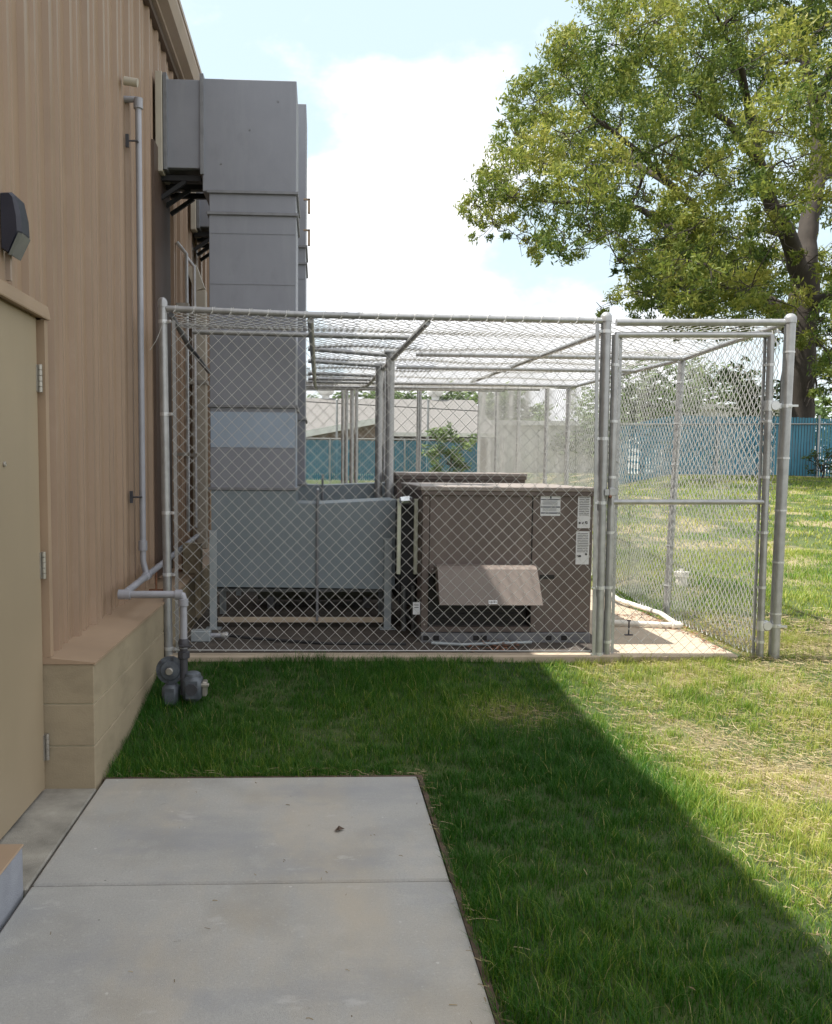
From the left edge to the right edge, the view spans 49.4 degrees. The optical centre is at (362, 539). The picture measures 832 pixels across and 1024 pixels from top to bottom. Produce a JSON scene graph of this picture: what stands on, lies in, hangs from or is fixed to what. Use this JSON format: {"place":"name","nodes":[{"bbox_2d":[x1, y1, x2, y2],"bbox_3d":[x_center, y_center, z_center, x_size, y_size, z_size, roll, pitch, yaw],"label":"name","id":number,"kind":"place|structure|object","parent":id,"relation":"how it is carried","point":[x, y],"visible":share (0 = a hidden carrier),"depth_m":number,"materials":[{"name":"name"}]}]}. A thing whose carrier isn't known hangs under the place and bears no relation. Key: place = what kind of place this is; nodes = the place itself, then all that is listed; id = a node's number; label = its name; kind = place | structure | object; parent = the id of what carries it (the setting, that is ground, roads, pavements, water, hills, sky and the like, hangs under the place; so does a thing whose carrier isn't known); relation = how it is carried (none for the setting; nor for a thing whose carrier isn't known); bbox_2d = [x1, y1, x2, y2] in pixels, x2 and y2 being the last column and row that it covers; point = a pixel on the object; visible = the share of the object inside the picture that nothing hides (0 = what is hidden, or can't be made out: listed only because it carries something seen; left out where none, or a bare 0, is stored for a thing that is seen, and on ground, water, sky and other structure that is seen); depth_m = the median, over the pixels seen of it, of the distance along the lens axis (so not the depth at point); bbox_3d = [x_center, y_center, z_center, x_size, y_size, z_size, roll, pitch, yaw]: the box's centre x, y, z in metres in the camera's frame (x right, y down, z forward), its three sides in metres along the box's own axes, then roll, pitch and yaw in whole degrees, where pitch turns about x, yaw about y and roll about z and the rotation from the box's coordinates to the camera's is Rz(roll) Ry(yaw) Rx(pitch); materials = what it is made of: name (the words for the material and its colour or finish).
{"place":"outdoors","nodes":[
{"label":"outdoors","id":0,"kind":"place"},
{"bbox_2d":[0,777,494,1023],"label":"path","id":1,"kind":"structure","parent":0,"point":[140,884],"depth_m":3.04,"materials":[{"name":"concrete"}]},
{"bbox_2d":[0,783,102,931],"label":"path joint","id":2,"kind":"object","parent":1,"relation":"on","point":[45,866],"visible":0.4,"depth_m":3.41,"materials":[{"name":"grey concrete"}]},
{"bbox_2d":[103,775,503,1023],"bbox_3d":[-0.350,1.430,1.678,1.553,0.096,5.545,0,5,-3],"label":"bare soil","id":3,"kind":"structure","parent":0,"point":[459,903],"depth_m":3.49,"materials":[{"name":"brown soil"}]},
{"bbox_2d":[256,592,377,607],"bbox_3d":[-0.394,0.339,8.315,1.138,0.542,0.494,0,5,-3],"label":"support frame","id":4,"kind":"object","parent":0,"point":[274,596],"visible":0.3,"depth_m":8.18,"materials":[{"name":"grey metal"}]},
{"bbox_2d":[23,472,831,1023],"bbox_3d":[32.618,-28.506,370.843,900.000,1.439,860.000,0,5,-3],"label":"ground","id":5,"kind":"structure","parent":0,"point":[801,938],"depth_m":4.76,"materials":[{"name":"green plant"}]},
{"bbox_2d":[0,788,95,895],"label":"door sill slab","id":6,"kind":"structure","parent":5,"relation":"on","point":[41,827],"depth_m":3.79,"materials":[{"name":"grey concrete"}]},
{"bbox_2d":[0,0,219,930],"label":"building","id":7,"kind":"structure","parent":5,"relation":"on","point":[81,650],"depth_m":4.58,"materials":[{"name":"beige metal"}]},
{"bbox_2d":[5,252,11,280],"bbox_3d":[-1.406,-1.086,3.586,0.020,0.109,0.020,0,5,-3],"label":"cable cover","id":8,"kind":"object","parent":7,"relation":"attached to","point":[8,267],"visible":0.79,"depth_m":3.58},
{"bbox_2d":[0,192,29,260],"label":"wall light","id":9,"kind":"object","parent":7,"relation":"attached to","point":[15,239],"visible":0.99,"depth_m":3.51,"materials":[{"name":"black metal"}]},
{"bbox_2d":[0,300,49,839],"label":"door","id":10,"kind":"structure","parent":7,"relation":"in","point":[24,744],"depth_m":3.82,"materials":[{"name":"metal"}]},
{"bbox_2d":[123,76,138,86],"bbox_3d":[-1.456,-2.883,5.674,0.092,0.062,0.052,0,5,-3],"label":"pipe stub","id":11,"kind":"object","parent":7,"relation":"attached to","point":[131,81],"visible":1,"depth_m":5.65,"materials":[{"name":"beige plastic"}]},
{"bbox_2d":[117,96,198,648],"bbox_3d":[-1.488,-1.209,6.837,0.421,3.476,3.308,0,5,-9],"label":"gas pipe","id":12,"kind":"object","parent":7,"relation":"attached to","point":[129,592],"visible":0.96,"depth_m":5.92,"materials":[{"name":"metal"}]},
{"bbox_2d":[151,139,172,577],"bbox_3d":[-1.580,-1.353,7.091,0.045,3.240,0.701,0,5,-3],"label":"wall flashing","id":13,"kind":"object","parent":7,"relation":"attached to","point":[161,275],"depth_m":6.86,"materials":[{"name":"metal"}]},
{"bbox_2d":[176,241,189,530],"bbox_3d":[-1.577,-1.336,7.943,0.112,2.530,0.060,0,5,-3],"label":"vertical pipe","id":14,"kind":"object","parent":7,"relation":"attached to","point":[183,250],"visible":0.87,"depth_m":7.94,"materials":[{"name":"metal"}]},
{"bbox_2d":[184,256,197,527],"bbox_3d":[-1.601,-1.375,8.436,0.112,2.530,0.060,0,5,-3],"label":"vertical pipe","id":15,"kind":"object","parent":7,"relation":"attached to","point":[195,453],"visible":0.69,"depth_m":8.44,"materials":[{"name":"metal"}]},
{"bbox_2d":[188,264,208,548],"bbox_3d":[-1.600,-1.277,8.788,0.197,2.737,0.120,0,5,-3],"label":"downspout","id":16,"kind":"object","parent":7,"relation":"attached to","point":[202,425],"visible":0.68,"depth_m":8.75,"materials":[{"name":"metal"}]},
{"bbox_2d":[156,638,208,706],"bbox_3d":[-1.076,0.832,5.410,0.319,0.480,0.140,0,5,-3],"label":"gas meter","id":17,"kind":"object","parent":5,"relation":"on","point":[171,671],"visible":0.95,"depth_m":5.38,"materials":[{"name":"metal"}]},
{"bbox_2d":[335,399,338,439],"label":"wire pole","id":18,"kind":"object","parent":5,"relation":"on","point":[336,400],"visible":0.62,"depth_m":40.65,"materials":[{"name":"grey metal"}]},
{"bbox_2d":[307,391,374,398],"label":"tree","id":19,"kind":"object","parent":5,"relation":"on","point":[359,395],"visible":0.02,"depth_m":86.93,"materials":[{"name":"green plant"}]},
{"bbox_2d":[306,438,476,480],"bbox_3d":[-2.914,-3.313,37.721,15.789,1.929,0.089,0,5,-3],"label":"slatted fence","id":20,"kind":"object","parent":5,"relation":"on","point":[400,458],"visible":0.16,"depth_m":37.89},
{"bbox_2d":[368,391,424,398],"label":"tree","id":21,"kind":"object","parent":5,"relation":"on","point":[408,395],"visible":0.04,"depth_m":80.63,"materials":[{"name":"green plant"}]},
{"bbox_2d":[306,391,499,473],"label":"building","id":22,"kind":"structure","parent":5,"relation":"on","point":[441,417],"depth_m":54.37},
{"bbox_2d":[426,399,429,471],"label":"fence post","id":23,"kind":"object","parent":5,"relation":"on","point":[427,427],"visible":0.48,"depth_m":40.85,"materials":[{"name":"grey metal"}]},
{"bbox_2d":[308,401,475,410],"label":"overhead wire","id":24,"kind":"object","parent":23,"relation":"attached to","point":[398,406],"visible":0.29,"depth_m":40.78,"materials":[{"name":"black rubber"}]},
{"bbox_2d":[414,380,475,400],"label":"tree","id":25,"kind":"object","parent":5,"relation":"on","point":[457,396],"visible":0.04,"depth_m":85.02,"materials":[{"name":"green plant"}]},
{"bbox_2d":[421,421,476,471],"bbox_3d":[3.474,-3.481,34.959,2.282,2.259,2.141,4,6,36],"label":"shrub","id":26,"kind":"object","parent":5,"relation":"on","point":[458,463],"visible":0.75,"depth_m":34.88,"materials":[{"name":"green plant"}]},
{"bbox_2d":[169,590,737,662],"bbox_3d":[0.312,0.356,13.376,3.934,0.285,14.450,0,5,-3],"label":"concrete pad","id":27,"kind":"object","parent":5,"relation":"on","point":[669,645],"visible":0.12,"depth_m":6.26,"materials":[{"name":"beige concrete"}]},
{"bbox_2d":[150,297,611,656],"bbox_3d":[0.141,-0.350,6.088,3.090,2.481,0.090,0,5,-3],"label":"chain link fence","id":28,"kind":"object","parent":27,"relation":"on","point":[601,428],"visible":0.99,"depth_m":6.06,"materials":[{"name":"metal"}]},
{"bbox_2d":[173,591,619,652],"bbox_3d":[-0.076,0.224,13.292,3.109,0.024,14.160,0,5,-3],"label":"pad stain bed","id":29,"kind":"object","parent":27,"relation":"on","point":[321,632],"visible":0.21,"depth_m":6.93,"materials":[{"name":"grey concrete"}]},
{"bbox_2d":[183,543,202,617],"bbox_3d":[-1.437,0.341,7.653,0.150,0.625,0.120,0,5,-3],"label":"wall post","id":30,"kind":"object","parent":29,"relation":"on","point":[189,549],"depth_m":7.59,"materials":[{"name":"grey metal"}]},
{"bbox_2d":[155,71,395,629],"bbox_3d":[-0.660,-1.425,7.266,1.848,4.221,0.760,0,5,-3],"label":"duct","id":31,"kind":"object","parent":29,"relation":"on","point":[228,148],"visible":0.96,"depth_m":6.98,"materials":[{"name":"metal"}]},
{"bbox_2d":[391,496,417,630],"bbox_3d":[0.322,0.147,7.225,0.156,1.025,0.966,0,5,-3],"label":"flexible connector","id":32,"kind":"object","parent":31,"relation":"attached to","point":[405,586],"visible":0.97,"depth_m":6.84,"materials":[{"name":"black rubber"}]},
{"bbox_2d":[190,104,393,595],"bbox_3d":[-0.641,-1.843,9.041,2.052,4.772,0.860,0,5,-3],"label":"duct","id":33,"kind":"object","parent":29,"relation":"on","point":[199,209],"visible":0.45,"depth_m":8.82,"materials":[{"name":"grey metal"}]},
{"bbox_2d":[191,629,405,645],"bbox_3d":[-0.465,0.710,6.535,1.571,0.084,0.114,1,5,4],"label":"conduit pipe","id":34,"kind":"object","parent":29,"relation":"on","point":[203,635],"visible":0.97,"depth_m":6.53,"materials":[{"name":"grey metal"}]},
{"bbox_2d":[344,390,348,482],"bbox_3d":[-0.300,-1.548,16.935,0.108,2.933,0.101,0,5,-3],"label":"roof post","id":35,"kind":"object","parent":29,"relation":"on","point":[346,443],"visible":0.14,"depth_m":16.89,"materials":[{"name":"grey metal"}]},
{"bbox_2d":[349,390,353,482],"bbox_3d":[-0.184,-1.369,15.549,0.108,2.799,0.101,0,5,-3],"label":"roof post","id":36,"kind":"object","parent":29,"relation":"on","point":[351,450],"visible":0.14,"depth_m":15.49,"materials":[{"name":"grey metal"}]},
{"bbox_2d":[354,388,357,482],"bbox_3d":[-0.094,-1.171,13.962,0.084,2.658,0.078,0,5,-3],"label":"roof post","id":37,"kind":"object","parent":29,"relation":"on","point":[356,443],"visible":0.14,"depth_m":13.91,"materials":[{"name":"grey metal"}]},
{"bbox_2d":[374,363,383,497],"bbox_3d":[0.159,-0.573,8.850,0.108,2.285,0.101,0,5,-3],"label":"roof post","id":38,"kind":"object","parent":29,"relation":"on","point":[378,426],"visible":0.44,"depth_m":8.78,"materials":[{"name":"grey metal"}]},
{"bbox_2d":[382,371,385,481],"bbox_3d":[0.239,-0.686,9.799,0.066,2.360,0.062,0,5,-3],"label":"roof post","id":39,"kind":"object","parent":29,"relation":"on","point":[384,426],"visible":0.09,"depth_m":9.73,"materials":[{"name":"grey metal"}]},
{"bbox_2d":[384,350,396,612],"bbox_3d":[0.236,-0.490,7.856,0.111,2.280,0.104,0,5,-3],"label":"roof post","id":40,"kind":"object","parent":29,"relation":"on","point":[389,431],"visible":0.55,"depth_m":7.79,"materials":[{"name":"grey metal"}]},
{"bbox_2d":[167,312,785,391],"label":"cage roof","id":41,"kind":"structure","parent":40,"relation":"on","point":[326,378],"depth_m":7.60,"materials":[{"name":"metal"}]},
{"bbox_2d":[306,389,477,483],"bbox_3d":[0.179,-1.576,17.975,4.344,2.902,0.062,0,5,-3],"label":"chain link fence","id":42,"kind":"object","parent":29,"relation":"on","point":[418,426],"visible":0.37,"depth_m":17.93,"materials":[{"name":"metal"}]},
{"bbox_2d":[392,472,526,599],"bbox_3d":[0.911,-0.086,9.434,1.275,1.234,1.525,0,5,-3],"label":"air conditioner","id":43,"kind":"object","parent":29,"relation":"on","point":[457,477],"visible":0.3,"depth_m":8.64,"materials":[{"name":"metal"}]},
{"bbox_2d":[431,641,531,645],"bbox_3d":[0.857,0.741,6.442,0.725,0.035,0.054,0,5,-3],"label":"metal rod","id":44,"kind":"object","parent":29,"relation":"on","point":[472,644],"visible":0.95,"depth_m":6.43,"materials":[{"name":"metal"}]},
{"bbox_2d":[464,639,520,651],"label":"leaf litter","id":45,"kind":"object","parent":29,"relation":"on","point":[498,646],"visible":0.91,"depth_m":6.38,"materials":[{"name":"plant"}]},
{"bbox_2d":[401,482,593,641],"bbox_3d":[1.008,0.133,7.254,1.328,1.147,1.810,0,5,-3],"label":"air conditioner","id":46,"kind":"object","parent":29,"relation":"on","point":[438,568],"visible":0.85,"depth_m":6.58,"materials":[{"name":"metal"}]},
{"bbox_2d":[624,620,632,635],"bbox_3d":[2.064,0.680,6.973,0.060,0.120,0.024,0,5,-3],"label":"anchor stake","id":47,"kind":"object","parent":27,"relation":"on","point":[628,634],"visible":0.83,"depth_m":6.97,"materials":[{"name":"grey metal"}]},
{"bbox_2d":[614,595,682,628],"bbox_3d":[2.452,0.596,8.119,0.702,0.112,1.679,2,5,15],"label":"drain pipe","id":48,"kind":"object","parent":27,"relation":"on","point":[669,624],"visible":0.71,"depth_m":7.36,"materials":[{"name":"white plastic"}]},
{"bbox_2d":[604,596,738,650],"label":"leaf litter","id":49,"kind":"object","parent":27,"relation":"on","point":[658,620],"visible":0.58,"depth_m":7.50,"materials":[{"name":"plant"}]},
{"bbox_2d":[470,381,550,420],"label":"tree","id":50,"kind":"object","parent":5,"relation":"on","point":[474,398],"visible":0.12,"depth_m":79.83,"materials":[{"name":"green plant"}]},
{"bbox_2d":[490,420,628,472],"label":"warehouse","id":51,"kind":"structure","parent":5,"relation":"on","point":[573,470],"depth_m":60.33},
{"bbox_2d":[526,385,609,458],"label":"tree","id":52,"kind":"object","parent":5,"relation":"on","point":[587,405],"visible":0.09,"depth_m":60.38,"materials":[{"name":"green plant"}]},
{"bbox_2d":[477,313,796,658],"bbox_3d":[2.581,-1.058,12.130,0.173,2.986,11.985,0,5,-3],"label":"chain link fence","id":53,"kind":"object","parent":5,"relation":"on","point":[780,509],"visible":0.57,"depth_m":7.96,"materials":[{"name":"metal"}]},
{"bbox_2d":[603,332,798,657],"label":"chain link gate","id":54,"kind":"structure","parent":53,"relation":"attached to","point":[769,405],"depth_m":6.19,"materials":[{"name":"metal"}]},
{"bbox_2d":[453,0,831,475],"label":"tree","id":55,"kind":"object","parent":5,"relation":"on","point":[698,270],"visible":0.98,"depth_m":25.69,"materials":[{"name":"green plant"}]},
{"bbox_2d":[580,350,712,472],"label":"tree","id":56,"kind":"object","parent":5,"relation":"on","point":[663,383],"visible":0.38,"depth_m":45.44,"materials":[{"name":"green plant"}]},
{"bbox_2d":[591,589,744,657],"bbox_3d":[2.309,0.379,13.436,0.059,0.265,14.320,0,5,-3],"label":"soil edge","id":57,"kind":"object","parent":5,"relation":"on","point":[738,655],"depth_m":6.92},
{"bbox_2d":[674,569,688,586],"bbox_3d":[3.342,0.403,9.429,0.150,0.200,0.150,0,5,-3],"label":"cleanout cap","id":58,"kind":"object","parent":5,"relation":"on","point":[676,580],"visible":0.41,"depth_m":9.38,"materials":[{"name":"white plastic"}]},
{"bbox_2d":[662,357,739,403],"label":"tree","id":59,"kind":"object","parent":5,"relation":"on","point":[717,388],"visible":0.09,"depth_m":55.53,"materials":[{"name":"green plant"}]},
{"bbox_2d":[627,404,778,474],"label":"warehouse","id":60,"kind":"structure","parent":5,"relation":"on","point":[700,415],"depth_m":45.64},
{"bbox_2d":[619,413,831,483],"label":"slatted fence","id":61,"kind":"object","parent":5,"relation":"on","point":[820,424],"visible":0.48,"depth_m":27.41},
{"bbox_2d":[697,355,821,474],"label":"tree","id":62,"kind":"object","parent":5,"relation":"on","point":[743,388],"visible":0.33,"depth_m":40.70,"materials":[{"name":"green plant"}]},
{"bbox_2d":[801,446,831,478],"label":"shrub","id":63,"kind":"object","parent":5,"relation":"on","point":[815,456],"visible":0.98,"depth_m":26.88,"materials":[{"name":"green plant"}]},
{"bbox_2d":[815,393,831,468],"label":"tree","id":64,"kind":"object","parent":5,"relation":"on","point":[823,413],"visible":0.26,"depth_m":50.41,"materials":[{"name":"green plant"}]},
{"bbox_2d":[180,0,831,471],"label":"sky","id":65,"kind":"structure","parent":0,"point":[398,96],"materials":[{"name":"white"}]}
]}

